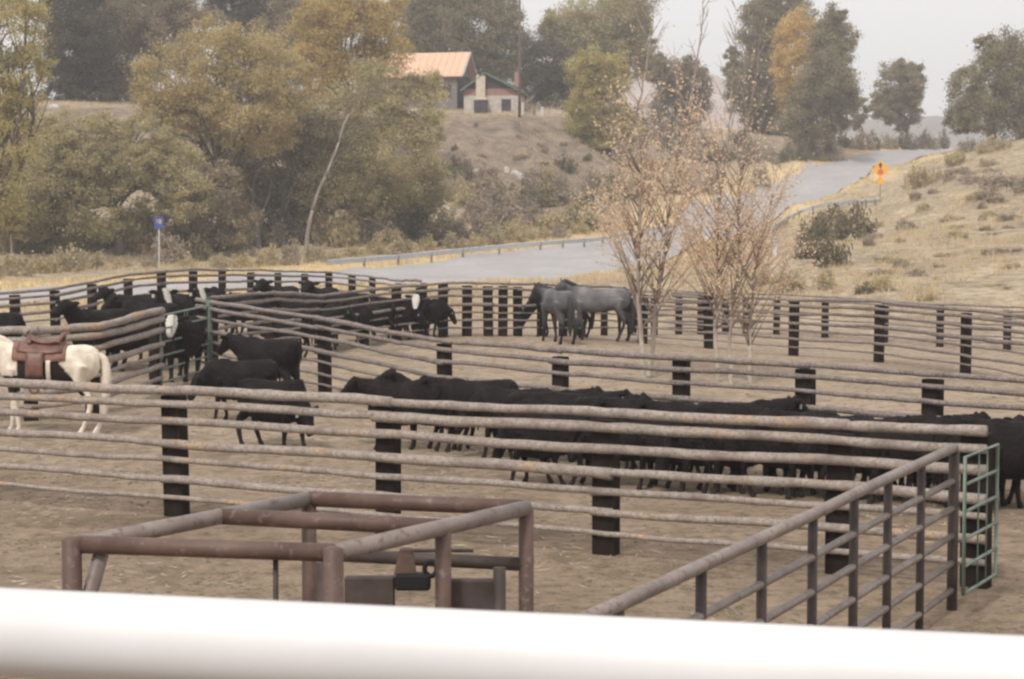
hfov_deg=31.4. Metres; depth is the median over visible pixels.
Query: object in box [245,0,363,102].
cottonwood
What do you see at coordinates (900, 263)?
sagebrush
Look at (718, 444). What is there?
calf
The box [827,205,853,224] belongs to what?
bush
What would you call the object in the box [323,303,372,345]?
calf
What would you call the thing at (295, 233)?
bush
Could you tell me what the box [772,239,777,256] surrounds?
marker post
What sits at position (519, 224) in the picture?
sagebrush
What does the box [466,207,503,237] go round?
sagebrush
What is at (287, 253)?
sagebrush
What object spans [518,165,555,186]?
sagebrush
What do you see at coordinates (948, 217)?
sagebrush
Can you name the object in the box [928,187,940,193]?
sagebrush
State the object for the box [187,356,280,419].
calf
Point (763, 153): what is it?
bush
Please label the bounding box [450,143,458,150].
brush
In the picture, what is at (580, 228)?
sagebrush
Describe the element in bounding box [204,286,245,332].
cow
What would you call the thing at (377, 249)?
sagebrush
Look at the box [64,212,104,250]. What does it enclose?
bush
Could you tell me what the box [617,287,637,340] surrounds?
horse
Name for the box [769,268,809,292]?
sagebrush
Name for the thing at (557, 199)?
sagebrush
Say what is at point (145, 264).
sagebrush
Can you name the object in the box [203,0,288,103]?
cottonwood
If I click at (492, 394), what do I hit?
calf
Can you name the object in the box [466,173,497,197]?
sagebrush
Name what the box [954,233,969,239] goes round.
sagebrush
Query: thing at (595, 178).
sagebrush
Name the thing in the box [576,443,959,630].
pipe fence
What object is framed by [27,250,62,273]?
sagebrush
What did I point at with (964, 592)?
pipe gate
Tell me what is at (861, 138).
bush
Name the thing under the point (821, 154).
bush
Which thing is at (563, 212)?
sagebrush
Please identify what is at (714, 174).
sagebrush
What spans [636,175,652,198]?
sagebrush
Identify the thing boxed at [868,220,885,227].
bush
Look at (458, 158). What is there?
sagebrush
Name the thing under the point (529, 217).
sagebrush
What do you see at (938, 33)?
sky
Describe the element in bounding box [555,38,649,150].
willow tree
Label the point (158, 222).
route sign
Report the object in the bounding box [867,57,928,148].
poplar tree
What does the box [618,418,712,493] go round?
calf
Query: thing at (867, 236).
sagebrush
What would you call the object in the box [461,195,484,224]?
sagebrush
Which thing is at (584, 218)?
sagebrush
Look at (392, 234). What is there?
bush
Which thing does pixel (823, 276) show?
sagebrush
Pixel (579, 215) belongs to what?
sagebrush
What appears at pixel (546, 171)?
sagebrush
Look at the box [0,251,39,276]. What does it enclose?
sagebrush
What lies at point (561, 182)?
sagebrush
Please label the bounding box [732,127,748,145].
sagebrush
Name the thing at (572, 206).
sagebrush
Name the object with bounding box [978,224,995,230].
sagebrush
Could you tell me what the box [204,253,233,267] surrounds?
sagebrush
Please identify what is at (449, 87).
window
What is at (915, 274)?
sagebrush
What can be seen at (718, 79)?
hills
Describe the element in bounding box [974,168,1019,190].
sagebrush
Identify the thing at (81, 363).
horse
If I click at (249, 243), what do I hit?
bush
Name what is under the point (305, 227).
bush
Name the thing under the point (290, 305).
cow
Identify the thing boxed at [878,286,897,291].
sagebrush
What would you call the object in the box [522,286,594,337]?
horse
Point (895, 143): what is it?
bush
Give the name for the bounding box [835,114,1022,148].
hills
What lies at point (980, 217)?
sagebrush
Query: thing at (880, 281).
sagebrush
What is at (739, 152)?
bush
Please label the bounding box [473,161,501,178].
sagebrush
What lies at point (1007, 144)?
sagebrush
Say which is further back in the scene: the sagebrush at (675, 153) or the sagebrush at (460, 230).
the sagebrush at (675, 153)
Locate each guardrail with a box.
[327,224,671,266]
[741,197,880,234]
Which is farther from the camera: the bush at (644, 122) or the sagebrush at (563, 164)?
the bush at (644, 122)
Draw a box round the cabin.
[460,72,528,113]
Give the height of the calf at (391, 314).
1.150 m
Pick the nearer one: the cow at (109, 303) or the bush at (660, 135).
the cow at (109, 303)
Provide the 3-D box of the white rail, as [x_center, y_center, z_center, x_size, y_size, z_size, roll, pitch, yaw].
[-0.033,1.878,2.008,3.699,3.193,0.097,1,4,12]
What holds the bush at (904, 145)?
on the ground at (562, 585)
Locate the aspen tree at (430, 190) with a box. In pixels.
[389,146,445,217]
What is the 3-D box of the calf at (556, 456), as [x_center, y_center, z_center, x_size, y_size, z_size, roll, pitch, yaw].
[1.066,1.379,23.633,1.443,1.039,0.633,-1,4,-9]
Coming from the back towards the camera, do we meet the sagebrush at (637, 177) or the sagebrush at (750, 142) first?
the sagebrush at (750, 142)
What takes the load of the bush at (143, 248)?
on the ground at (562, 585)
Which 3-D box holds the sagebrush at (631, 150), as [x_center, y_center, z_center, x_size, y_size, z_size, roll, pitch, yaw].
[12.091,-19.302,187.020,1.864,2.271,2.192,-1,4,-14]
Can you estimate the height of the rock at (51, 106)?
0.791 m
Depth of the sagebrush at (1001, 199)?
124.91 m
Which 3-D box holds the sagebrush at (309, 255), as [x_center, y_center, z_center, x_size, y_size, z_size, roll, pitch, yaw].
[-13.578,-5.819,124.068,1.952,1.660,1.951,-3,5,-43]
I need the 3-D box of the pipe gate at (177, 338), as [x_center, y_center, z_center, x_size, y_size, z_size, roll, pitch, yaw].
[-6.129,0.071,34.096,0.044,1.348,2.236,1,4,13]
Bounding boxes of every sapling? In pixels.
[567,0,758,378]
[613,0,830,383]
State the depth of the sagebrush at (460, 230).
152.21 m
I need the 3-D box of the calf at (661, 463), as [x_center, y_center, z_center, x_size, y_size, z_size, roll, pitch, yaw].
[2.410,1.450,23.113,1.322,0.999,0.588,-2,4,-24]
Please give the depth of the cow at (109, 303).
45.86 m
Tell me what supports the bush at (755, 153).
on the ground at (562, 585)
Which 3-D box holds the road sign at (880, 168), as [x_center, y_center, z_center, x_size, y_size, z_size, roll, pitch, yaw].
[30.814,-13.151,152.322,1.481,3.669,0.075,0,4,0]
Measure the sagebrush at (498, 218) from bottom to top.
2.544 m
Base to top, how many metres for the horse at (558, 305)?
1.642 m
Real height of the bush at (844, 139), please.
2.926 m
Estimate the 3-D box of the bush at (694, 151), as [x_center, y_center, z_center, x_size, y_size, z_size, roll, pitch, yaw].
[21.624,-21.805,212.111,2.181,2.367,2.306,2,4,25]
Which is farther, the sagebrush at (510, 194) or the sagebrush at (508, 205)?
the sagebrush at (510, 194)
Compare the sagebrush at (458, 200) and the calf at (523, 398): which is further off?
the sagebrush at (458, 200)
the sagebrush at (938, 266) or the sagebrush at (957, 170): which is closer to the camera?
the sagebrush at (938, 266)
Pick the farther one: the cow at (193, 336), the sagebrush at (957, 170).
the sagebrush at (957, 170)
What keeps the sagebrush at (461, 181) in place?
on the ground at (562, 585)
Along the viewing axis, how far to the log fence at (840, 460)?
18.80 m
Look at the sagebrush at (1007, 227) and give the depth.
105.56 m
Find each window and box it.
[443,84,451,96]
[500,99,511,111]
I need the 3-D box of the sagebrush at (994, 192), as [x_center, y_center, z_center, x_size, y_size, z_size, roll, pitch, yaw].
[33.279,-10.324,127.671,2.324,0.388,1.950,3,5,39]
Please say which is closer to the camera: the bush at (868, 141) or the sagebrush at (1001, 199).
the sagebrush at (1001, 199)
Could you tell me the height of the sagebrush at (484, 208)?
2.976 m
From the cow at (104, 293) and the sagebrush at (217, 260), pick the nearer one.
the cow at (104, 293)
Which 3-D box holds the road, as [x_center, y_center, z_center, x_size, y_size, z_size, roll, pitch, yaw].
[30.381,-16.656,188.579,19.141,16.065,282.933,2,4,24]
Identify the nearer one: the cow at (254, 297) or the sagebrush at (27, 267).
the cow at (254, 297)
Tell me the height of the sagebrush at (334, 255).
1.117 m
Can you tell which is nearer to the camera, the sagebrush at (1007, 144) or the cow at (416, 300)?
the cow at (416, 300)
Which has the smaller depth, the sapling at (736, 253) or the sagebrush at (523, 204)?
the sapling at (736, 253)
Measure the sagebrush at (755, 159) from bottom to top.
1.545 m
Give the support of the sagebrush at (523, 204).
on the ground at (562, 585)
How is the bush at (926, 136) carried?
on the ground at (562, 585)
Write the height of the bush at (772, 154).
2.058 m
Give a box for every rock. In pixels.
[47,104,58,107]
[510,170,518,174]
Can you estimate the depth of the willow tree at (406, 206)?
149.18 m
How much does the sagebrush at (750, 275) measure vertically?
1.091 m
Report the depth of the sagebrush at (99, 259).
117.28 m
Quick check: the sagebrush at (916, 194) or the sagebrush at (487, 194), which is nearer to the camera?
the sagebrush at (916, 194)
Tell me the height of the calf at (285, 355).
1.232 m
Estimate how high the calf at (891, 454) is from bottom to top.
1.053 m
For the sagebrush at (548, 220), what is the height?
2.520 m
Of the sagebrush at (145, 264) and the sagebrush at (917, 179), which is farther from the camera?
the sagebrush at (917, 179)
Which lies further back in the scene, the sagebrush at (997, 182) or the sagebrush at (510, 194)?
the sagebrush at (510, 194)
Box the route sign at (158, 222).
[153,216,163,267]
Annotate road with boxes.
[0,149,961,304]
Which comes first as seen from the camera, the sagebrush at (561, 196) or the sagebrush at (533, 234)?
the sagebrush at (533, 234)
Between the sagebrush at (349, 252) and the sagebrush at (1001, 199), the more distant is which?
the sagebrush at (349, 252)
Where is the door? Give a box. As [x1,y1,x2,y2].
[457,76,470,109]
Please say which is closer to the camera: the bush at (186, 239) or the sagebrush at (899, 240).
the sagebrush at (899, 240)
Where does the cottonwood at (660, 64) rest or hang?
on the ground at (562, 585)
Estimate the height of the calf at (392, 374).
1.225 m
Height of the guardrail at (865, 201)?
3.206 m
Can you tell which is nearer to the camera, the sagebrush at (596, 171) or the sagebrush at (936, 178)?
the sagebrush at (596, 171)
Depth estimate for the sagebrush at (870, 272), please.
83.85 m
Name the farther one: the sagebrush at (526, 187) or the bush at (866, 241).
the sagebrush at (526, 187)
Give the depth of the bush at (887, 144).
264.60 m
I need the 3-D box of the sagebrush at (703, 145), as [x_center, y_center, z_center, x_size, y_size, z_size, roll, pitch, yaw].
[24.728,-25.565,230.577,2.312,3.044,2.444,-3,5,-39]
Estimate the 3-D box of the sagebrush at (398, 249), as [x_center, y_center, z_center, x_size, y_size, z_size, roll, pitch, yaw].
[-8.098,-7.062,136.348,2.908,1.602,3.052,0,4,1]
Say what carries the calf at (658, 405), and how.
on the ground at (562, 585)
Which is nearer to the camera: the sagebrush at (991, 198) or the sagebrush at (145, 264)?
the sagebrush at (145, 264)
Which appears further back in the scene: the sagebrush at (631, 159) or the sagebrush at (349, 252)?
the sagebrush at (631, 159)
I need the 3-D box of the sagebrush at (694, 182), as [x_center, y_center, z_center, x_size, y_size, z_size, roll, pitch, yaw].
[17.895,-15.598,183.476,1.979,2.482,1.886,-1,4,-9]
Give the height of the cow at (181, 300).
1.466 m
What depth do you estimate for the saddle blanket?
27.73 m
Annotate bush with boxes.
[0,223,33,253]
[14,221,51,254]
[41,225,90,251]
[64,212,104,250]
[99,217,127,249]
[123,208,166,254]
[173,223,214,253]
[203,214,235,251]
[210,222,253,250]
[235,205,263,246]
[244,85,265,102]
[261,218,287,247]
[279,213,304,244]
[294,211,323,242]
[306,208,352,247]
[334,208,360,246]
[350,215,386,243]
[371,220,404,247]
[395,214,422,239]
[407,196,429,239]
[417,213,458,245]
[525,86,535,108]
[537,90,566,110]
[623,103,650,144]
[644,117,665,143]
[657,110,682,140]
[688,142,704,160]
[702,145,719,161]
[711,146,734,160]
[729,145,746,160]
[745,144,761,158]
[758,144,769,158]
[764,148,790,162]
[779,142,797,160]
[792,232,822,259]
[793,142,808,161]
[794,209,833,244]
[801,142,818,159]
[807,230,854,267]
[811,201,848,236]
[814,140,835,159]
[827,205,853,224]
[829,144,848,161]
[830,200,877,241]
[834,130,849,147]
[847,136,858,148]
[854,132,864,150]
[855,127,877,150]
[861,234,877,245]
[866,129,881,149]
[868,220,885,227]
[878,131,894,149]
[890,134,898,149]
[895,129,905,147]
[900,132,917,149]
[913,134,929,148]
[921,127,933,147]
[927,134,940,149]
[937,129,950,148]
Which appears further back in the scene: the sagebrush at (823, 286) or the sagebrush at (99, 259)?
the sagebrush at (99, 259)
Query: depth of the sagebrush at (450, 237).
143.61 m
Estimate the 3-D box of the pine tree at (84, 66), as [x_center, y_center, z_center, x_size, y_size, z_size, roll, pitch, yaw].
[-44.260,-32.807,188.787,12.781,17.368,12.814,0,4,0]
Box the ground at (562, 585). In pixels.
[0,101,1023,678]
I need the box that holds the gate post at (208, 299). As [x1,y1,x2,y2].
[206,297,212,361]
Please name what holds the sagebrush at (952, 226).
on the ground at (562, 585)
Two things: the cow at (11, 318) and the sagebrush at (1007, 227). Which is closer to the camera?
the cow at (11, 318)
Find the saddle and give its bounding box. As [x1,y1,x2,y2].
[16,330,66,393]
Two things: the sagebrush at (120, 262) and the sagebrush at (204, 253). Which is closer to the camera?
the sagebrush at (120, 262)
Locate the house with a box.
[351,52,477,109]
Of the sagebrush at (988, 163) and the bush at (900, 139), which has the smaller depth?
the sagebrush at (988, 163)
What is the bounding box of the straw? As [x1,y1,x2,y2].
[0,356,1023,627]
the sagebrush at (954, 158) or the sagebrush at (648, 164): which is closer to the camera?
the sagebrush at (648, 164)
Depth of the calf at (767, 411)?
23.35 m
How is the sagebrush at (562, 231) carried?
on the ground at (562, 585)
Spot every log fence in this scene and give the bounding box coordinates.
[0,268,426,334]
[0,307,165,421]
[0,378,992,588]
[195,297,1023,483]
[211,281,1023,358]
[631,290,1023,375]
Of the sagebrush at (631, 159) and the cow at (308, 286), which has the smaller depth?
the cow at (308, 286)
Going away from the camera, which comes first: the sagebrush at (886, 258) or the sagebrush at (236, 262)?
the sagebrush at (886, 258)
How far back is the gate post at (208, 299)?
35.28 m
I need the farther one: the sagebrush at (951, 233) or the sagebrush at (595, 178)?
the sagebrush at (595, 178)
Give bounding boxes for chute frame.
[61,491,533,612]
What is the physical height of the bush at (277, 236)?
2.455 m
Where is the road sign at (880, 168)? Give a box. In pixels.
[872,160,888,196]
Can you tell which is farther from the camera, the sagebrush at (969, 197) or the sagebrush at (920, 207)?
the sagebrush at (920, 207)
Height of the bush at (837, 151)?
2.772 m
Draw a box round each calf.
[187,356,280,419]
[216,332,302,379]
[236,378,318,445]
[247,312,312,357]
[296,307,357,350]
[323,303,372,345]
[338,301,397,342]
[340,376,447,450]
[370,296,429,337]
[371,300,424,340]
[374,368,478,450]
[403,298,456,338]
[416,375,518,451]
[454,384,553,457]
[491,413,591,484]
[503,386,604,462]
[536,389,631,462]
[540,406,617,484]
[567,416,676,488]
[572,392,652,468]
[592,396,693,472]
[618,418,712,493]
[631,398,730,474]
[654,421,741,491]
[670,422,788,494]
[694,395,810,475]
[730,413,816,497]
[744,414,867,499]
[759,407,839,489]
[775,408,874,489]
[811,419,906,501]
[825,418,941,504]
[841,412,936,485]
[870,421,938,503]
[879,411,990,497]
[899,415,1014,503]
[932,414,1023,508]
[935,414,1023,507]
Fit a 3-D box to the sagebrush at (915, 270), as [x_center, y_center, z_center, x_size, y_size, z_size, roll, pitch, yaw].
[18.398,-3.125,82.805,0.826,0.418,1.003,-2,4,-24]
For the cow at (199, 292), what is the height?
1.613 m
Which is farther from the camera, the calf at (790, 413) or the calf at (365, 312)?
the calf at (365, 312)
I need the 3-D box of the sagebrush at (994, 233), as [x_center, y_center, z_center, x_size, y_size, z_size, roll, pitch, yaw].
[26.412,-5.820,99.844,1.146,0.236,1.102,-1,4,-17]
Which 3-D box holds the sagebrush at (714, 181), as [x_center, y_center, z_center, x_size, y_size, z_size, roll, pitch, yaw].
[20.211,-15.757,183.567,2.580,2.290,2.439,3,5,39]
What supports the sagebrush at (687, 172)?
on the ground at (562, 585)
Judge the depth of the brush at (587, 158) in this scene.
182.18 m
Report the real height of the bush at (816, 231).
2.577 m
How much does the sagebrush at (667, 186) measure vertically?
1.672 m
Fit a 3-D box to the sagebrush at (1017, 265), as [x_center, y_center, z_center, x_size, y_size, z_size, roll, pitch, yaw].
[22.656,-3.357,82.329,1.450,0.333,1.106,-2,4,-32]
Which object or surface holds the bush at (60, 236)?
on the ground at (562, 585)
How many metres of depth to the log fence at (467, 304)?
50.42 m
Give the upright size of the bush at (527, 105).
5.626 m
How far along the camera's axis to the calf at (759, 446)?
22.59 m
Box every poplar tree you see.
[720,0,820,133]
[765,4,822,152]
[769,1,865,159]
[843,97,871,131]
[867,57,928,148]
[939,23,1023,144]
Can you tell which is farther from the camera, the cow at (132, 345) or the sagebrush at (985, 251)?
the sagebrush at (985, 251)
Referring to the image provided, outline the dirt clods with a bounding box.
[0,316,1023,633]
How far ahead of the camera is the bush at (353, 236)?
142.40 m
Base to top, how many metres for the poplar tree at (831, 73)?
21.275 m
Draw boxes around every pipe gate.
[159,305,208,383]
[961,443,998,595]
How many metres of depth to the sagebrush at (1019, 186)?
141.50 m
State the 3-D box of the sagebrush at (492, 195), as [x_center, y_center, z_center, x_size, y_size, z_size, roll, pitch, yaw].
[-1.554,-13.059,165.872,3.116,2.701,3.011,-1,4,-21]
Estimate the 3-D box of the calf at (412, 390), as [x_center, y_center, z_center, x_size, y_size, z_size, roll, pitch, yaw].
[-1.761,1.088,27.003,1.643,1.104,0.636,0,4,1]
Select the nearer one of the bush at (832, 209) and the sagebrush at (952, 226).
the sagebrush at (952, 226)
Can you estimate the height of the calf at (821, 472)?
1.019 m
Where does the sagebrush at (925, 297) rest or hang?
on the ground at (562, 585)
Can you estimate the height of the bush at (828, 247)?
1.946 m
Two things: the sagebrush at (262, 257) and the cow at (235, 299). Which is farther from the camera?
the sagebrush at (262, 257)
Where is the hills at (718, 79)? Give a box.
[525,70,884,143]
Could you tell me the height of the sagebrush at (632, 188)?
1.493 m
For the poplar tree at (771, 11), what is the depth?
253.47 m
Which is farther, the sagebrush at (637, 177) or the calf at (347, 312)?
the sagebrush at (637, 177)
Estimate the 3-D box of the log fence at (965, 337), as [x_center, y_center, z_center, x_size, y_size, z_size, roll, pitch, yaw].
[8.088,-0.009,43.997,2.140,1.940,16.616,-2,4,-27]
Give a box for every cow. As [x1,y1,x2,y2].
[0,312,25,336]
[50,299,130,371]
[92,286,151,308]
[101,293,155,309]
[105,317,164,367]
[114,298,181,363]
[148,288,193,315]
[155,289,230,307]
[162,314,205,381]
[186,287,219,348]
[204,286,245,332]
[228,291,271,333]
[253,278,298,307]
[272,295,325,311]
[298,280,338,293]
[320,291,358,304]
[405,294,429,335]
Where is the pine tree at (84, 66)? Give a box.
[27,0,137,101]
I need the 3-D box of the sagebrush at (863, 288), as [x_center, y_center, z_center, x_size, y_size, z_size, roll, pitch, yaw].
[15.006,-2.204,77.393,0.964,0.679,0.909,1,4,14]
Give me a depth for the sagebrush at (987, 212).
119.73 m
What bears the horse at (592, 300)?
on the ground at (562, 585)
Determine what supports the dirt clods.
on the ground at (562, 585)
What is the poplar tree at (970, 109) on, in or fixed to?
on the ground at (562, 585)
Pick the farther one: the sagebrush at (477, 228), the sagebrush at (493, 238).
the sagebrush at (477, 228)
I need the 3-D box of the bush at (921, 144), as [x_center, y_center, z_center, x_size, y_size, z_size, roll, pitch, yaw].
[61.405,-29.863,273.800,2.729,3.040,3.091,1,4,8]
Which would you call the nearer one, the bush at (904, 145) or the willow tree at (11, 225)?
the willow tree at (11, 225)
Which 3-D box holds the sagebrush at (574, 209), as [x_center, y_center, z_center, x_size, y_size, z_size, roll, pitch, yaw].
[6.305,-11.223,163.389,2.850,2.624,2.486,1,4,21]
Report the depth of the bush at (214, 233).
137.13 m
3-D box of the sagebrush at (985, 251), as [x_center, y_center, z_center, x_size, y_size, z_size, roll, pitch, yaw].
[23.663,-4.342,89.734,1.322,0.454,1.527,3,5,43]
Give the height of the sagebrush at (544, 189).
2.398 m
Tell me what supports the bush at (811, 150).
on the ground at (562, 585)
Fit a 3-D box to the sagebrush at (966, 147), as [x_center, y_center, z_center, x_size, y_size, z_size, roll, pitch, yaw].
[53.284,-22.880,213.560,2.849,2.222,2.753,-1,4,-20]
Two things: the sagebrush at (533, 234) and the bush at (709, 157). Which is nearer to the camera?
the sagebrush at (533, 234)
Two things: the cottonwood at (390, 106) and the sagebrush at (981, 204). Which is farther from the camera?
the cottonwood at (390, 106)
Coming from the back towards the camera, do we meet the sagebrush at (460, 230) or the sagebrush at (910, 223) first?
the sagebrush at (460, 230)
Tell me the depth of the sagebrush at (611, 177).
173.08 m
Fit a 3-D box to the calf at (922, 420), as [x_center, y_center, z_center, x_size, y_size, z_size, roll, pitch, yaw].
[5.422,1.460,22.339,1.610,1.081,0.623,0,4,2]
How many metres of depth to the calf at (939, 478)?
21.77 m
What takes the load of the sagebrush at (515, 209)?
on the ground at (562, 585)
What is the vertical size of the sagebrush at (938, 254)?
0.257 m
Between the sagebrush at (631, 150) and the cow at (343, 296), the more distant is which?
the sagebrush at (631, 150)
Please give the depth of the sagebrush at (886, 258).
88.24 m
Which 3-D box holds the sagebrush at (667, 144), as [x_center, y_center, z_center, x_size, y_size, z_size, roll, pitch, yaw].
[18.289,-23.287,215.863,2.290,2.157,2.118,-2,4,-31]
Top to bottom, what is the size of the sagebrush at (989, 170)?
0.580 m
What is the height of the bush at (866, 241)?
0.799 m
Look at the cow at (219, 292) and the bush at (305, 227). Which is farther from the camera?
the bush at (305, 227)
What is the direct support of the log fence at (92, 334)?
on the ground at (562, 585)
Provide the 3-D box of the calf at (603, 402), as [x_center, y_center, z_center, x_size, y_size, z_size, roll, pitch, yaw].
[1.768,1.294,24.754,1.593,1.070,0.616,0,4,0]
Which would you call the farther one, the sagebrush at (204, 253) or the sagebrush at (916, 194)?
the sagebrush at (916, 194)
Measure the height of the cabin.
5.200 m
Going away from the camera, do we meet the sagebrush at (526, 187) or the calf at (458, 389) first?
the calf at (458, 389)
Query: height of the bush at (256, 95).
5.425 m
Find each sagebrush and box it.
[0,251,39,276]
[0,260,5,279]
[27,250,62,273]
[47,242,88,271]
[80,249,106,268]
[110,255,133,269]
[139,257,158,268]
[146,228,191,263]
[177,255,196,268]
[182,232,214,261]
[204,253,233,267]
[227,250,253,267]
[251,243,283,266]
[278,235,303,265]
[302,242,327,263]
[327,249,345,259]
[342,243,365,256]
[363,237,386,254]
[384,235,422,254]
[416,233,443,250]
[438,231,467,248]
[439,152,473,178]
[440,217,472,237]
[442,175,465,193]
[446,151,465,172]
[448,183,465,201]
[449,185,481,207]
[453,170,475,203]
[459,199,493,210]
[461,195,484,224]
[463,231,486,247]
[465,177,507,206]
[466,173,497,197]
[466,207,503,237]
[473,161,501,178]
[473,175,507,191]
[474,198,495,217]
[478,182,506,205]
[481,222,506,245]
[482,206,510,231]
[489,195,534,229]
[492,194,513,211]
[496,187,535,212]
[498,181,526,194]
[502,186,521,203]
[502,213,531,237]
[503,220,529,242]
[513,180,535,194]
[515,187,552,210]
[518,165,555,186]
[518,208,537,224]
[519,198,540,216]
[521,203,542,219]
[525,180,566,206]
[525,223,552,239]
[527,179,546,193]
[533,204,577,229]
[536,181,564,204]
[537,160,557,183]
[545,188,566,204]
[546,208,572,224]
[549,187,579,206]
[550,220,571,238]
[551,165,573,197]
[554,154,580,172]
[562,198,583,214]
[566,206,591,226]
[567,201,592,226]
[567,201,608,231]
[567,220,592,234]
[569,192,608,213]
[574,186,604,211]
[578,175,608,193]
[579,167,615,182]
[581,164,610,194]
[591,177,626,203]
[597,169,622,200]
[609,150,638,162]
[616,137,632,155]
[618,150,644,166]
[620,184,637,197]
[623,143,636,156]
[630,170,655,187]
[634,157,658,167]
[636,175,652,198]
[656,136,674,150]
[666,179,683,193]
[670,148,682,159]
[676,167,693,176]
[681,179,698,194]
[683,130,699,146]
[698,131,715,147]
[700,176,720,193]
[705,168,729,178]
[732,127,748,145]
[739,154,761,162]
[740,135,764,153]
[746,265,772,285]
[747,161,770,186]
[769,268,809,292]
[811,265,836,287]
[816,283,835,290]
[853,280,875,294]
[859,234,880,240]
[860,268,886,275]
[868,273,893,289]
[873,255,899,262]
[878,268,894,274]
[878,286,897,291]
[892,219,918,229]
[892,257,910,267]
[895,237,906,242]
[899,159,930,190]
[904,272,930,276]
[905,268,925,273]
[908,190,922,199]
[915,202,930,211]
[916,291,939,300]
[925,166,945,183]
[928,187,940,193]
[930,252,958,256]
[932,264,945,267]
[936,214,969,220]
[941,166,955,181]
[942,145,967,165]
[945,223,968,228]
[946,229,968,236]
[952,165,970,172]
[954,174,981,181]
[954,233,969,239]
[956,137,977,152]
[959,170,980,174]
[961,191,989,199]
[973,134,998,153]
[973,190,1003,194]
[974,160,998,166]
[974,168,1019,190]
[975,190,994,197]
[976,157,996,164]
[976,200,987,208]
[978,195,1009,201]
[978,209,1001,216]
[978,214,988,220]
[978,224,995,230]
[979,247,1004,254]
[982,167,1004,172]
[982,283,1005,286]
[985,231,1002,234]
[992,211,1019,220]
[992,247,1011,253]
[993,136,1013,149]
[995,194,1007,202]
[1000,262,1020,268]
[1001,224,1015,228]
[1007,175,1023,192]
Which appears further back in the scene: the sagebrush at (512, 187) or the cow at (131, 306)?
the sagebrush at (512, 187)
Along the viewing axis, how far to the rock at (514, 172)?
175.95 m
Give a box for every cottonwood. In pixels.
[0,0,59,223]
[95,0,226,101]
[124,6,327,250]
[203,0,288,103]
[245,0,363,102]
[273,0,416,176]
[279,49,457,249]
[389,0,466,52]
[432,0,540,82]
[503,24,580,107]
[528,0,668,106]
[637,51,719,128]
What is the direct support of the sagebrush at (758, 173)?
on the ground at (562, 585)
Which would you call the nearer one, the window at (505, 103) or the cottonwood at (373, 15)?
the cottonwood at (373, 15)
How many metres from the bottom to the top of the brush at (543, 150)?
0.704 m
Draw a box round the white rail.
[0,588,1023,678]
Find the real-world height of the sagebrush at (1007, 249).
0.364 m
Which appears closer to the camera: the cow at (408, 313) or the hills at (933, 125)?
the cow at (408, 313)
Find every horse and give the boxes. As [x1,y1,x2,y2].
[0,335,111,432]
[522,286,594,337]
[528,282,576,344]
[554,278,635,341]
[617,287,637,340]
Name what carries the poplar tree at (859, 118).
on the ground at (562, 585)
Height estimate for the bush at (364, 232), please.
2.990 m
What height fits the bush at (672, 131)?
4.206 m
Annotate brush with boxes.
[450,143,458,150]
[511,154,521,158]
[538,147,549,152]
[582,154,592,160]
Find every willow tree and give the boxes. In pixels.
[0,107,219,255]
[0,144,152,253]
[0,180,30,262]
[106,154,264,250]
[207,107,338,248]
[213,95,349,242]
[300,144,462,241]
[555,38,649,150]
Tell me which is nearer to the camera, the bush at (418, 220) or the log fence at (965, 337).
the log fence at (965, 337)
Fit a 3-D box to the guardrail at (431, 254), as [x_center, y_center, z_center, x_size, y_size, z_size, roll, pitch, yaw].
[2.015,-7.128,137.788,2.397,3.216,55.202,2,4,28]
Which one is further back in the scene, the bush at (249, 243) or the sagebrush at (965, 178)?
the sagebrush at (965, 178)
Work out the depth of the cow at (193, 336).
34.09 m
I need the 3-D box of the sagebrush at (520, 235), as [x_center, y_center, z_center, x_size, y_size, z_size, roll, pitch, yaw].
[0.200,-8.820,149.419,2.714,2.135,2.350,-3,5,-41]
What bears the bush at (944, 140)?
on the ground at (562, 585)
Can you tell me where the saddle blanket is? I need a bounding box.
[11,342,70,361]
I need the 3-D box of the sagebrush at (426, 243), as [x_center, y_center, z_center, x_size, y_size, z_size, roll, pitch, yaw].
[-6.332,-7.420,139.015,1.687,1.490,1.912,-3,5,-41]
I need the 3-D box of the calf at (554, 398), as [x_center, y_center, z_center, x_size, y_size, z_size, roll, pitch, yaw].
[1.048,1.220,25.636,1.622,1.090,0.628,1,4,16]
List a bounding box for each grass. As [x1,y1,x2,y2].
[0,98,1023,325]
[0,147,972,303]
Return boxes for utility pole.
[518,0,520,117]
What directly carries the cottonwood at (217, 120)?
on the ground at (562, 585)
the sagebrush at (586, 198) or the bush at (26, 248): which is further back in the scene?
the sagebrush at (586, 198)
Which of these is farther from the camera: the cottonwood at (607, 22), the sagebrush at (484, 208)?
the cottonwood at (607, 22)
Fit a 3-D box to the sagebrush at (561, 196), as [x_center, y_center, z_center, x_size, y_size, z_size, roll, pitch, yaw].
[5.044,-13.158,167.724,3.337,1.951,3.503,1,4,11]
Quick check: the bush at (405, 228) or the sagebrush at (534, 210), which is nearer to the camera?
the bush at (405, 228)
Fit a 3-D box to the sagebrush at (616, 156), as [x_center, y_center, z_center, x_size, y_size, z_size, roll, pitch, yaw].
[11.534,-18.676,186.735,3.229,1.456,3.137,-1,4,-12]
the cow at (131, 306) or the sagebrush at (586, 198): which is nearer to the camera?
the cow at (131, 306)
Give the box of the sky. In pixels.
[0,0,1023,122]
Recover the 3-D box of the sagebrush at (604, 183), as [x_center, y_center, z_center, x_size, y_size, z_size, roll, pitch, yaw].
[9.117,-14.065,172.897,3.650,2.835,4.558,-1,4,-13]
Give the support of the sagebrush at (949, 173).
on the ground at (562, 585)

